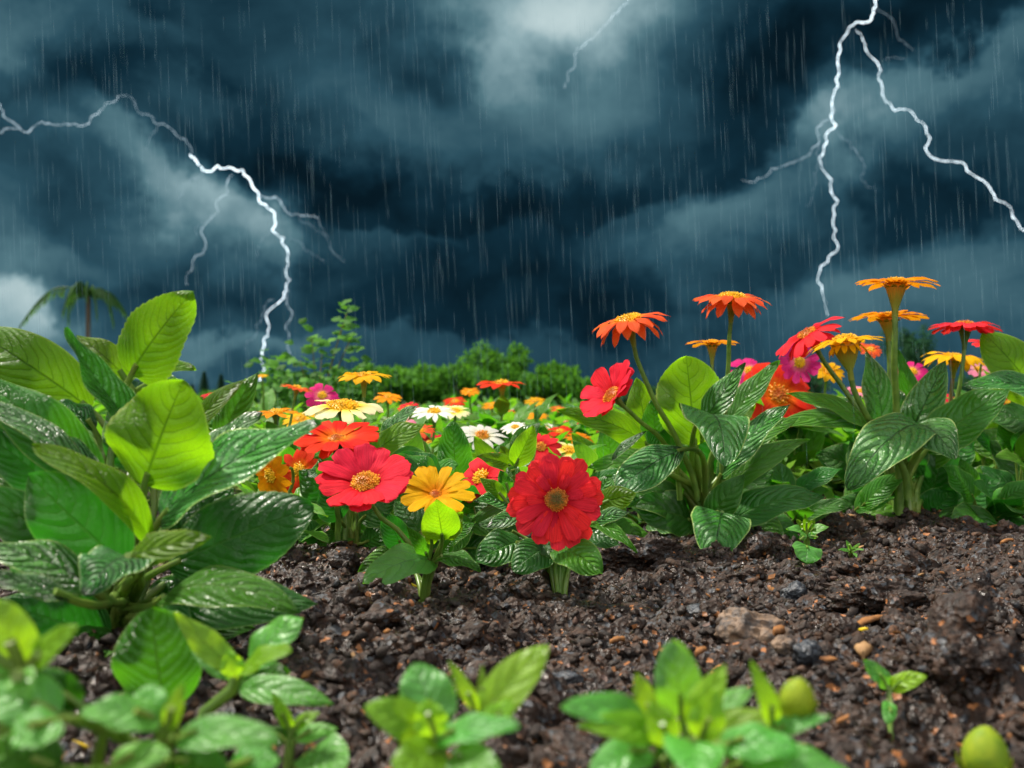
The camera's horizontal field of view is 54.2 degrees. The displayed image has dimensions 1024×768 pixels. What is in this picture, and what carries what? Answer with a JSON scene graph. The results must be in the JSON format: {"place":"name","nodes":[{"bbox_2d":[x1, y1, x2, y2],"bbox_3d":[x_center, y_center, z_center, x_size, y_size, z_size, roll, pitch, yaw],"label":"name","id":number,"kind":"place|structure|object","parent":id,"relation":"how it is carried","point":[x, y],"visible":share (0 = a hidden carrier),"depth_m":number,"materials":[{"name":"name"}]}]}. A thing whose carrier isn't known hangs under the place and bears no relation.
{"place":"outdoors","nodes":[
{"label":"outdoors","id":0,"kind":"place"},
{"bbox_2d":[0,475,1023,767],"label":"soil","id":1,"kind":"structure","parent":0,"point":[948,735],"depth_m":0.70,"materials":[{"name":"soil"}]},
{"bbox_2d":[0,600,77,735],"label":"seedling","id":2,"kind":"object","parent":1,"relation":"on","point":[26,652],"visible":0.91,"depth_m":0.34,"materials":[{"name":"green plant"}]},
{"bbox_2d":[0,667,279,767],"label":"seedling clump","id":3,"kind":"object","parent":1,"relation":"on","point":[38,719],"visible":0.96,"depth_m":0.34,"materials":[{"name":"green plant"}]},
{"bbox_2d":[111,607,201,748],"bbox_3d":[-0.175,0.146,0.496,0.044,0.070,0.010,0,-1,0],"label":"leafy plant","id":4,"kind":"object","parent":1,"relation":"on","point":[152,647],"visible":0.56,"depth_m":0.49,"materials":[{"name":"green plant"}]},
{"bbox_2d":[0,291,321,657],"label":"broadleaf plant","id":5,"kind":"object","parent":1,"relation":"on","point":[88,543],"visible":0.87,"depth_m":0.64,"materials":[{"name":"green plant"}]},
{"bbox_2d":[174,612,332,718],"bbox_3d":[-0.121,0.144,0.473,0.078,0.075,0.047,-1,-1,31],"label":"seedling","id":6,"kind":"object","parent":1,"relation":"on","point":[260,675],"visible":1,"depth_m":0.47,"materials":[{"name":"green plant"}]},
{"bbox_2d":[209,408,299,491],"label":"bedding flower","id":7,"kind":"object","parent":1,"relation":"on","point":[276,414],"visible":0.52,"depth_m":1.29,"materials":[{"name":"orange plant"}]},
{"bbox_2d":[226,374,303,426],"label":"bedding flower","id":8,"kind":"object","parent":1,"relation":"on","point":[267,403],"visible":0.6,"depth_m":2.44,"materials":[{"name":"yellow plant"}]},
{"bbox_2d":[234,384,327,495],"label":"bedding flower","id":9,"kind":"object","parent":1,"relation":"on","point":[296,388],"visible":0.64,"depth_m":1.45,"materials":[{"name":"orange plant"}]},
{"bbox_2d":[236,456,328,543],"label":"bedding flower","id":10,"kind":"object","parent":1,"relation":"on","point":[272,473],"visible":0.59,"depth_m":1.09,"materials":[{"name":"orange plant"}]},
{"bbox_2d":[256,449,327,531],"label":"bedding flower","id":11,"kind":"object","parent":1,"relation":"on","point":[300,460],"visible":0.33,"depth_m":1.18,"materials":[{"name":"orange plant"}]},
{"bbox_2d":[266,421,319,487],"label":"leafy plant","id":12,"kind":"object","parent":1,"relation":"on","point":[290,449],"visible":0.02,"depth_m":1.27,"materials":[{"name":"green plant"}]},
{"bbox_2d":[282,412,314,426],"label":"bedding flower","id":13,"kind":"object","parent":1,"relation":"on","point":[298,418],"visible":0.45,"depth_m":1.55,"materials":[{"name":"yellow plant"}]},
{"bbox_2d":[270,692,348,767],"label":"seedling","id":14,"kind":"object","parent":1,"relation":"on","point":[331,750],"visible":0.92,"depth_m":0.45,"materials":[{"name":"green plant"}]},
{"bbox_2d":[294,383,357,458],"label":"bedding flower","id":15,"kind":"object","parent":1,"relation":"on","point":[321,393],"visible":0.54,"depth_m":1.55,"materials":[{"name":"pink plant"}]},
{"bbox_2d":[293,371,423,549],"bbox_3d":[-0.180,0.086,1.142,0.156,0.210,0.290,0,-1,19],"label":"flowering plant","id":16,"kind":"object","parent":1,"relation":"on","point":[394,435],"visible":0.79,"depth_m":1.11,"materials":[{"name":"green plant"}]},
{"bbox_2d":[317,493,424,545],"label":"leafy plant","id":17,"kind":"object","parent":1,"relation":"on","point":[330,532],"visible":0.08,"depth_m":1.13,"materials":[{"name":"green plant"}]},
{"bbox_2d":[353,392,402,422],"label":"bedding flower","id":18,"kind":"object","parent":1,"relation":"on","point":[387,397],"visible":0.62,"depth_m":1.75,"materials":[{"name":"orange plant"}]},
{"bbox_2d":[314,443,480,601],"bbox_3d":[-0.097,0.125,0.888,0.144,0.145,0.153,0,-1,0],"label":"flowering plant","id":19,"kind":"object","parent":1,"relation":"on","point":[364,476],"visible":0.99,"depth_m":0.86,"materials":[{"name":"red plant"}]},
{"bbox_2d":[378,402,425,430],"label":"bedding flower","id":20,"kind":"object","parent":1,"relation":"on","point":[422,420],"visible":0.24,"depth_m":1.66,"materials":[{"name":"red plant"}]},
{"bbox_2d":[369,431,458,470],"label":"leafy plant","id":21,"kind":"object","parent":1,"relation":"on","point":[416,441],"visible":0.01,"depth_m":1.18,"materials":[{"name":"green plant"}]},
{"bbox_2d":[407,414,442,434],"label":"leafy plant","id":22,"kind":"object","parent":1,"relation":"on","point":[439,423],"visible":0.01,"depth_m":1.71,"materials":[{"name":"green plant"}]},
{"bbox_2d":[419,425,434,452],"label":"bedding flower","id":23,"kind":"object","parent":1,"relation":"on","point":[423,435],"visible":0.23,"depth_m":1.38,"materials":[{"name":"orange plant"}]},
{"bbox_2d":[411,405,458,455],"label":"bedding flower","id":24,"kind":"object","parent":1,"relation":"on","point":[432,411],"visible":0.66,"depth_m":1.49,"materials":[{"name":"white plant"}]},
{"bbox_2d":[381,451,513,563],"bbox_3d":[-0.051,0.133,1.086,0.175,0.120,0.115,0,-1,18],"label":"leafy plant","id":25,"kind":"object","parent":1,"relation":"on","point":[470,542],"visible":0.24,"depth_m":1.08,"materials":[{"name":"green plant"}]},
{"bbox_2d":[437,420,472,480],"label":"leafy plant","id":26,"kind":"object","parent":1,"relation":"on","point":[454,444],"visible":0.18,"depth_m":1.19,"materials":[{"name":"green plant"}]},
{"bbox_2d":[407,452,502,521],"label":"bedding flower","id":27,"kind":"object","parent":1,"relation":"on","point":[476,470],"visible":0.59,"depth_m":1.08,"materials":[{"name":"red plant"}]},
{"bbox_2d":[364,645,548,767],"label":"seedling clump","id":28,"kind":"object","parent":1,"relation":"on","point":[416,715],"visible":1,"depth_m":0.35,"materials":[{"name":"green plant"}]},
{"bbox_2d":[460,388,479,425],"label":"bedding flower","id":29,"kind":"object","parent":1,"relation":"on","point":[466,391],"visible":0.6,"depth_m":2.20,"materials":[{"name":"orange plant"}]},
{"bbox_2d":[442,405,511,447],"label":"bedding flower","id":30,"kind":"object","parent":1,"relation":"on","point":[456,408],"visible":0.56,"depth_m":1.61,"materials":[{"name":"beige plant"}]},
{"bbox_2d":[443,397,514,433],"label":"bedding flower","id":31,"kind":"object","parent":1,"relation":"on","point":[455,401],"visible":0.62,"depth_m":1.95,"materials":[{"name":"orange plant"}]},
{"bbox_2d":[440,379,523,449],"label":"bedding flower","id":32,"kind":"object","parent":1,"relation":"on","point":[501,405],"visible":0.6,"depth_m":1.74,"materials":[{"name":"orange plant"}]},
{"bbox_2d":[461,424,507,459],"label":"bedding flower","id":33,"kind":"object","parent":1,"relation":"on","point":[482,432],"visible":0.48,"depth_m":1.45,"materials":[{"name":"white plant"}]},
{"bbox_2d":[462,402,539,427],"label":"bedding plant","id":34,"kind":"object","parent":1,"relation":"on","point":[520,415],"visible":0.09,"depth_m":1.84,"materials":[{"name":"green plant"}]},
{"bbox_2d":[467,436,535,516],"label":"leafy plant","id":35,"kind":"object","parent":1,"relation":"on","point":[481,446],"visible":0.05,"depth_m":1.32,"materials":[{"name":"green plant"}]},
{"bbox_2d":[477,422,539,566],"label":"young plant","id":36,"kind":"object","parent":1,"relation":"on","point":[522,450],"visible":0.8,"depth_m":0.99,"materials":[{"name":"green plant"}]},
{"bbox_2d":[500,422,524,433],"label":"bedding flower","id":37,"kind":"object","parent":1,"relation":"on","point":[513,427],"visible":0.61,"depth_m":1.50,"materials":[{"name":"white plant"}]},
{"bbox_2d":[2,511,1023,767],"bbox_3d":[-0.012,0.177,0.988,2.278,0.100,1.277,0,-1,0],"label":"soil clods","id":38,"kind":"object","parent":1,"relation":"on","point":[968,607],"visible":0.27,"depth_m":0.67,"materials":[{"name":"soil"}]},
{"bbox_2d":[464,393,571,443],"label":"bedding plant","id":39,"kind":"object","parent":1,"relation":"on","point":[487,420],"visible":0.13,"depth_m":1.67,"materials":[{"name":"green plant"}]},
{"bbox_2d":[524,397,570,428],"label":"bedding flower","id":40,"kind":"object","parent":1,"relation":"on","point":[557,420],"visible":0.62,"depth_m":2.10,"materials":[{"name":"yellow plant"}]},
{"bbox_2d":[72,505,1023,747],"bbox_3d":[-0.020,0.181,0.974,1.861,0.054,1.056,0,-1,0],"label":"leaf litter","id":41,"kind":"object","parent":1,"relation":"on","point":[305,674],"visible":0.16,"depth_m":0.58,"materials":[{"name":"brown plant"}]},
{"bbox_2d":[473,454,637,595],"bbox_3d":[0.039,0.128,0.908,0.148,0.132,0.144,0,-1,0],"label":"flowering plant","id":42,"kind":"object","parent":1,"relation":"on","point":[553,505],"visible":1,"depth_m":0.87,"materials":[{"name":"red plant"}]},
{"bbox_2d":[541,419,581,444],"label":"bedding plant","id":43,"kind":"object","parent":1,"relation":"on","point":[568,424],"visible":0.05,"depth_m":1.93,"materials":[{"name":"green plant"}]},
{"bbox_2d":[519,433,606,471],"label":"bedding flower","id":44,"kind":"object","parent":1,"relation":"on","point":[545,442],"visible":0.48,"depth_m":1.35,"materials":[{"name":"red plant"}]},
{"bbox_2d":[553,671,584,683],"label":"stone","id":45,"kind":"object","parent":1,"relation":"on","point":[570,677],"visible":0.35,"depth_m":0.64,"materials":[{"name":"stone"}]},
{"bbox_2d":[540,425,598,444],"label":"bedding flower","id":46,"kind":"object","parent":1,"relation":"on","point":[557,431],"visible":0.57,"depth_m":1.70,"materials":[{"name":"orange plant"}]},
{"bbox_2d":[548,442,596,473],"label":"bedding flower","id":47,"kind":"object","parent":1,"relation":"on","point":[568,450],"visible":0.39,"depth_m":1.39,"materials":[{"name":"beige plant"}]},
{"bbox_2d":[552,402,598,444],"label":"bedding plant","id":48,"kind":"object","parent":1,"relation":"on","point":[581,428],"visible":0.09,"depth_m":2.00,"materials":[{"name":"green plant"}]},
{"bbox_2d":[560,432,635,511],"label":"leafy plant","id":49,"kind":"object","parent":1,"relation":"on","point":[610,447],"visible":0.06,"depth_m":1.43,"materials":[{"name":"green plant"}]},
{"bbox_2d":[571,440,647,536],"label":"leafy plant","id":50,"kind":"object","parent":1,"relation":"on","point":[588,454],"visible":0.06,"depth_m":1.18,"materials":[{"name":"green plant"}]},
{"bbox_2d":[579,600,653,615],"bbox_3d":[0.076,0.197,0.847,0.090,0.024,0.077,0,-1,-6],"label":"soil clod","id":51,"kind":"object","parent":1,"relation":"on","point":[604,606],"visible":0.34,"depth_m":0.85,"materials":[{"name":"soil"}]},
{"bbox_2d":[597,534,686,569],"bbox_3d":[0.131,0.182,1.058,0.113,0.049,0.075,0,-1,-6],"label":"soil clod","id":52,"kind":"object","parent":1,"relation":"on","point":[650,548],"visible":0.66,"depth_m":1.03,"materials":[{"name":"soil"}]},
{"bbox_2d":[622,508,693,535],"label":"leafy plant","id":53,"kind":"object","parent":1,"relation":"on","point":[639,521],"visible":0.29,"depth_m":1.32,"materials":[{"name":"green plant"}]},
{"bbox_2d":[556,291,825,550],"bbox_3d":[0.236,0.047,1.227,0.235,0.321,0.395,-1,-1,41],"label":"flowering plant","id":54,"kind":"object","parent":1,"relation":"on","point":[700,410],"visible":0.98,"depth_m":1.23,"materials":[{"name":"green plant"}]},
{"bbox_2d":[684,603,699,619],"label":"stone","id":55,"kind":"object","parent":1,"relation":"on","point":[694,608],"visible":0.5,"depth_m":0.79,"materials":[{"name":"stone"}]},
{"bbox_2d":[560,640,844,767],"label":"seedling clump","id":56,"kind":"object","parent":1,"relation":"on","point":[714,716],"visible":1,"depth_m":0.35,"materials":[{"name":"green plant"}]},
{"bbox_2d":[730,358,770,441],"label":"bedding flower","id":57,"kind":"object","parent":1,"relation":"on","point":[750,363],"visible":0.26,"depth_m":1.76,"materials":[{"name":"pink plant"}]},
{"bbox_2d":[714,606,793,643],"bbox_3d":[0.179,0.189,0.747,0.058,0.041,0.052,21,-7,-16],"label":"rock","id":58,"kind":"object","parent":1,"relation":"on","point":[733,624],"visible":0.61,"depth_m":0.73,"materials":[{"name":"stone"}]},
{"bbox_2d":[773,624,784,635],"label":"stone","id":59,"kind":"object","parent":1,"relation":"on","point":[778,629],"visible":0.98,"depth_m":0.72,"materials":[{"name":"stone"}]},
{"bbox_2d":[770,635,795,655],"bbox_3d":[0.173,0.167,0.639,0.020,0.014,0.016,1,-1,-29],"label":"stone","id":60,"kind":"object","parent":1,"relation":"on","point":[782,644],"visible":0.94,"depth_m":0.63,"materials":[{"name":"stone"}]},
{"bbox_2d":[744,362,834,463],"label":"bedding flower","id":61,"kind":"object","parent":1,"relation":"on","point":[780,386],"visible":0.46,"depth_m":1.61,"materials":[{"name":"orange plant"}]},
{"bbox_2d":[780,580,807,599],"bbox_3d":[0.252,0.187,0.891,0.027,0.023,0.024,0,-1,-11],"label":"stone","id":62,"kind":"object","parent":1,"relation":"on","point":[796,589],"visible":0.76,"depth_m":0.89,"materials":[{"name":"stone"}]},
{"bbox_2d":[751,399,844,474],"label":"bedding plant","id":63,"kind":"object","parent":1,"relation":"on","point":[822,429],"visible":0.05,"depth_m":1.58,"materials":[{"name":"green plant"}]},
{"bbox_2d":[786,514,827,563],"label":"seedling","id":64,"kind":"object","parent":1,"relation":"on","point":[805,552],"visible":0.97,"depth_m":1.01,"materials":[{"name":"green plant"}]},
{"bbox_2d":[792,639,823,665],"bbox_3d":[0.184,0.168,0.622,0.018,0.018,0.021,-1,-1,32],"label":"stone","id":65,"kind":"object","parent":1,"relation":"on","point":[807,651],"visible":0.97,"depth_m":0.62,"materials":[{"name":"stone"}]},
{"bbox_2d":[778,345,839,477],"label":"bedding flower","id":66,"kind":"object","parent":1,"relation":"on","point":[796,367],"visible":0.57,"depth_m":1.60,"materials":[{"name":"pink plant"}]},
{"bbox_2d":[776,427,841,494],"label":"leafy plant","id":67,"kind":"object","parent":1,"relation":"on","point":[816,441],"visible":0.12,"depth_m":1.61,"materials":[{"name":"green plant"}]},
{"bbox_2d":[770,463,851,532],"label":"leafy plant","id":68,"kind":"object","parent":1,"relation":"on","point":[815,479],"visible":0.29,"depth_m":1.32,"materials":[{"name":"green plant"}]},
{"bbox_2d":[818,362,862,441],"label":"bedding flower","id":69,"kind":"object","parent":1,"relation":"on","point":[823,372],"visible":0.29,"depth_m":1.70,"materials":[{"name":"yellow plant"}]},
{"bbox_2d":[824,386,862,446],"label":"bedding flower","id":70,"kind":"object","parent":1,"relation":"on","point":[846,433],"visible":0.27,"depth_m":1.69,"materials":[{"name":"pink plant"}]},
{"bbox_2d":[839,540,863,557],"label":"seedling","id":71,"kind":"object","parent":1,"relation":"on","point":[851,550],"visible":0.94,"depth_m":1.05,"materials":[{"name":"green plant"}]},
{"bbox_2d":[837,343,881,430],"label":"bedding flower","id":72,"kind":"object","parent":1,"relation":"on","point":[870,348],"visible":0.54,"depth_m":1.80,"materials":[{"name":"orange plant"}]},
{"bbox_2d":[824,472,901,517],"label":"leafy plant","id":73,"kind":"object","parent":1,"relation":"on","point":[874,497],"visible":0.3,"depth_m":1.33,"materials":[{"name":"green plant"}]},
{"bbox_2d":[854,640,872,659],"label":"stone","id":74,"kind":"object","parent":1,"relation":"on","point":[864,649],"visible":1,"depth_m":0.60,"materials":[{"name":"stone"}]},
{"bbox_2d":[857,615,882,625],"bbox_3d":[0.261,0.174,0.730,0.036,0.010,0.010,1,-1,-30],"label":"wood chip","id":75,"kind":"object","parent":1,"relation":"on","point":[862,621],"visible":0.73,"depth_m":0.73,"materials":[{"name":"wood"}]},
{"bbox_2d":[822,573,927,614],"bbox_3d":[0.312,0.180,0.845,0.104,0.040,0.076,0,-1,-6],"label":"soil clod","id":76,"kind":"object","parent":1,"relation":"on","point":[864,593],"visible":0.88,"depth_m":0.83,"materials":[{"name":"soil"}]},
{"bbox_2d":[776,276,1009,524],"bbox_3d":[0.521,0.036,1.314,0.348,0.347,0.244,0,-1,-20],"label":"flowering plant","id":77,"kind":"object","parent":1,"relation":"on","point":[906,423],"visible":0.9,"depth_m":1.31,"materials":[{"name":"green plant"}]},
{"bbox_2d":[863,659,926,739],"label":"seedling","id":78,"kind":"object","parent":1,"relation":"on","point":[882,678],"visible":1,"depth_m":0.53,"materials":[{"name":"green plant"}]},
{"bbox_2d":[907,361,928,380],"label":"bedding flower","id":79,"kind":"object","parent":1,"relation":"on","point":[919,373],"visible":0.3,"depth_m":1.80,"materials":[{"name":"pink plant"}]},
{"bbox_2d":[915,630,1020,685],"bbox_3d":[0.258,0.157,0.565,0.061,0.037,0.049,0,-1,-3],"label":"soil clod","id":80,"kind":"object","parent":1,"relation":"on","point":[955,658],"visible":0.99,"depth_m":0.55,"materials":[{"name":"soil"}]},
{"bbox_2d":[946,363,989,398],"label":"bedding flower","id":81,"kind":"object","parent":1,"relation":"on","point":[974,373],"visible":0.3,"depth_m":1.79,"materials":[{"name":"pink plant"}]},
{"bbox_2d":[921,320,1023,480],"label":"flowering plant","id":82,"kind":"object","parent":1,"relation":"on","point":[1002,355],"visible":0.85,"depth_m":1.45,"materials":[{"name":"green plant"}]},
{"bbox_2d":[942,459,1023,525],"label":"leafy plant","id":83,"kind":"object","parent":1,"relation":"on","point":[1005,501],"visible":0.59,"depth_m":1.31,"materials":[{"name":"green plant"}]},
{"bbox_2d":[955,725,1013,767],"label":"flower bud","id":84,"kind":"object","parent":1,"relation":"on","point":[984,746],"visible":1,"depth_m":0.42,"materials":[{"name":"plant"}]},
{"bbox_2d":[973,422,997,467],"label":"bedding plant","id":85,"kind":"object","parent":1,"relation":"on","point":[978,457],"visible":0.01,"depth_m":1.57,"materials":[{"name":"green plant"}]},
{"bbox_2d":[975,424,1023,487],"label":"leafy plant","id":86,"kind":"object","parent":1,"relation":"on","point":[1011,444],"visible":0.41,"depth_m":1.44,"materials":[{"name":"green plant"}]},
{"bbox_2d":[0,0,1023,398],"label":"sky","id":87,"kind":"structure","parent":0,"point":[466,192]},
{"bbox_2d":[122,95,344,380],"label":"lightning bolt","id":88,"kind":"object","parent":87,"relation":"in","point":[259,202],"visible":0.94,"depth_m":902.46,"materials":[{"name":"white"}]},
{"bbox_2d":[745,0,1022,314],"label":"lightning bolt","id":89,"kind":"object","parent":87,"relation":"in","point":[854,148],"visible":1,"depth_m":903.75,"materials":[{"name":"white"}]},
{"bbox_3d":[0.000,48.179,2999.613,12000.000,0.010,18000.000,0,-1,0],"label":"ground","id":90,"kind":"structure","parent":0,"visible":0},
{"bbox_2d":[19,281,126,336],"bbox_3d":[-13.272,-1.199,30.039,2.821,3.702,1.760,0,-1,0],"label":"palm tree","id":91,"kind":"object","parent":90,"relation":"on","point":[79,289],"visible":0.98,"depth_m":29.95,"materials":[{"name":"green plant"}]},
{"bbox_2d":[197,371,209,392],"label":"conifer","id":92,"kind":"object","parent":90,"relation":"on","point":[205,381],"visible":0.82,"depth_m":89.84,"materials":[{"name":"green plant"}]},
{"bbox_2d":[255,371,350,405],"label":"garden shrub","id":93,"kind":"object","parent":90,"relation":"on","point":[258,391],"visible":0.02,"depth_m":8.86,"materials":[{"name":"green plant"}]},
{"bbox_2d":[244,299,385,418],"bbox_3d":[-0.666,-0.036,3.403,0.500,0.523,0.464,0,-1,0],"label":"sapling","id":94,"kind":"object","parent":90,"relation":"on","point":[281,375],"visible":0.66,"depth_m":3.33,"materials":[{"name":"green plant"}]},
{"bbox_2d":[347,403,397,426],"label":"bedding plant","id":95,"kind":"object","parent":90,"relation":"on","point":[370,419],"visible":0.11,"depth_m":2.54,"materials":[{"name":"green plant"}]},
{"bbox_2d":[331,361,433,406],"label":"garden shrub","id":96,"kind":"object","parent":90,"relation":"on","point":[402,382],"visible":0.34,"depth_m":9.80,"materials":[{"name":"green plant"}]},
{"bbox_2d":[396,359,451,404],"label":"garden shrub","id":97,"kind":"object","parent":90,"relation":"on","point":[430,395],"visible":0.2,"depth_m":10.71,"materials":[{"name":"green plant"}]},
{"bbox_2d":[423,391,497,427],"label":"bedding plant","id":98,"kind":"object","parent":90,"relation":"on","point":[473,398],"visible":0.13,"depth_m":2.78,"materials":[{"name":"green plant"}]},
{"bbox_2d":[429,360,511,405],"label":"garden shrub","id":99,"kind":"object","parent":90,"relation":"on","point":[455,379],"visible":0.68,"depth_m":8.92,"materials":[{"name":"green plant"}]},
{"bbox_2d":[456,338,533,399],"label":"garden shrub","id":100,"kind":"object","parent":90,"relation":"on","point":[510,367],"visible":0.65,"depth_m":9.91,"materials":[{"name":"green plant"}]},
{"bbox_2d":[0,403,997,505],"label":"ground cover","id":101,"kind":"object","parent":90,"relation":"on","point":[838,486],"visible":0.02,"depth_m":1.67,"materials":[{"name":"green plant"}]},
{"bbox_2d":[508,359,585,406],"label":"garden shrub","id":102,"kind":"object","parent":90,"relation":"on","point":[554,377],"visible":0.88,"depth_m":9.78,"materials":[{"name":"green plant"}]},
{"bbox_2d":[779,364,831,392],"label":"distant shrub","id":103,"kind":"object","parent":90,"relation":"on","point":[815,384],"visible":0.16,"depth_m":11.92,"materials":[{"name":"green plant"}]},
{"bbox_2d":[879,324,939,370],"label":"distant shrub","id":104,"kind":"object","parent":90,"relation":"on","point":[910,350],"visible":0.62,"depth_m":13.92,"materials":[{"name":"green plant"}]},
{"bbox_2d":[948,370,988,397],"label":"distant shrub","id":105,"kind":"object","parent":90,"relation":"on","point":[967,379],"visible":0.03,"depth_m":13.99,"materials":[{"name":"green plant"}]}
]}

